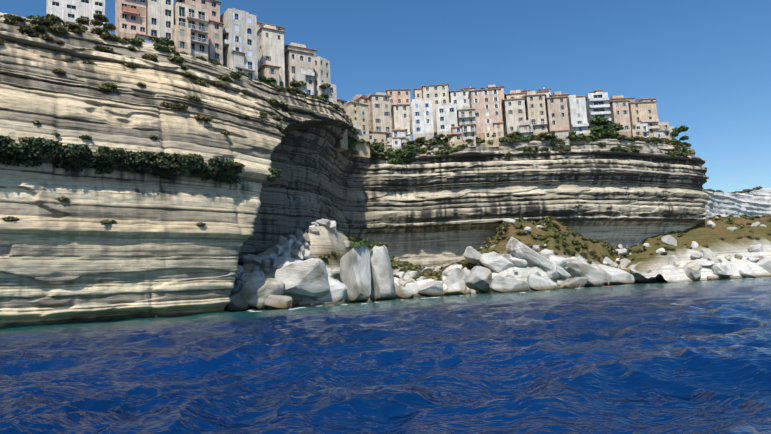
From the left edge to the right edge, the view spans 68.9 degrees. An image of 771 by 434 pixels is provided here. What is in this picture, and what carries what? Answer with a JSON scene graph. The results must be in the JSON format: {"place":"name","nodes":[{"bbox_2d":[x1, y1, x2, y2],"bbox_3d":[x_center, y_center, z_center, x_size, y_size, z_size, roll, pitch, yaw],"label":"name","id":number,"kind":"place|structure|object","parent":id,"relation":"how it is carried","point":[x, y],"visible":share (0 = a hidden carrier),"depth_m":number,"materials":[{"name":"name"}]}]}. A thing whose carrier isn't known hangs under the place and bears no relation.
{"place":"outdoors","nodes":[
{"label":"outdoors","id":0,"kind":"place"},
{"bbox_2d":[0,12,378,328],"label":"cliff","id":1,"kind":"structure","parent":0,"point":[154,251],"depth_m":103.11,"materials":[{"name":"stone"}]},
{"bbox_2d":[46,0,675,158],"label":"town","id":2,"kind":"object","parent":1,"relation":"on","point":[245,42],"visible":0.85,"depth_m":213.82,"materials":[{"name":"paint"}]},
{"bbox_2d":[0,277,770,433],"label":"sea","id":3,"kind":"structure","parent":0,"point":[690,357],"depth_m":20.16,"materials":[{"name":"liquid"}]},
{"bbox_2d":[242,219,640,308],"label":"rock pile","id":4,"kind":"object","parent":3,"relation":"on","point":[325,240],"visible":0.21,"depth_m":178.43,"materials":[{"name":"stone"}]},
{"bbox_2d":[224,217,770,311],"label":"boulders","id":5,"kind":"object","parent":3,"relation":"on","point":[363,273],"visible":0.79,"depth_m":158.05,"materials":[{"name":"white stone"}]},
{"bbox_2d":[247,278,751,311],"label":"sea foam","id":6,"kind":"object","parent":3,"relation":"on","point":[375,302],"visible":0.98,"depth_m":113.25,"materials":[{"name":"white"}]},
{"bbox_2d":[619,216,770,282],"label":"slope","id":7,"kind":"structure","parent":3,"relation":"on","point":[731,244],"depth_m":214.09,"materials":[{"name":"stone"}]},
{"bbox_2d":[0,0,770,192],"label":"sky","id":8,"kind":"structure","parent":0,"point":[706,64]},
{"bbox_2d":[369,138,708,270],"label":"cliff","id":9,"kind":"structure","parent":0,"point":[429,212],"depth_m":213.61,"materials":[{"name":"stone"}]},
{"bbox_2d":[702,188,770,218],"bbox_3d":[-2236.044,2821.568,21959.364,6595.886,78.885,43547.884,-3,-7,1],"label":"cliff","id":10,"kind":"structure","parent":0,"point":[751,203],"depth_m":404.39,"materials":[{"name":"stone"}]},
{"bbox_2d":[0,13,770,292],"bbox_3d":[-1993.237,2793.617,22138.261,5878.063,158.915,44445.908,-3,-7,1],"label":"vegetation","id":11,"kind":"object","parent":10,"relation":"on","point":[68,156],"visible":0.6,"depth_m":120.33,"materials":[{"name":"green plant"}]}
]}

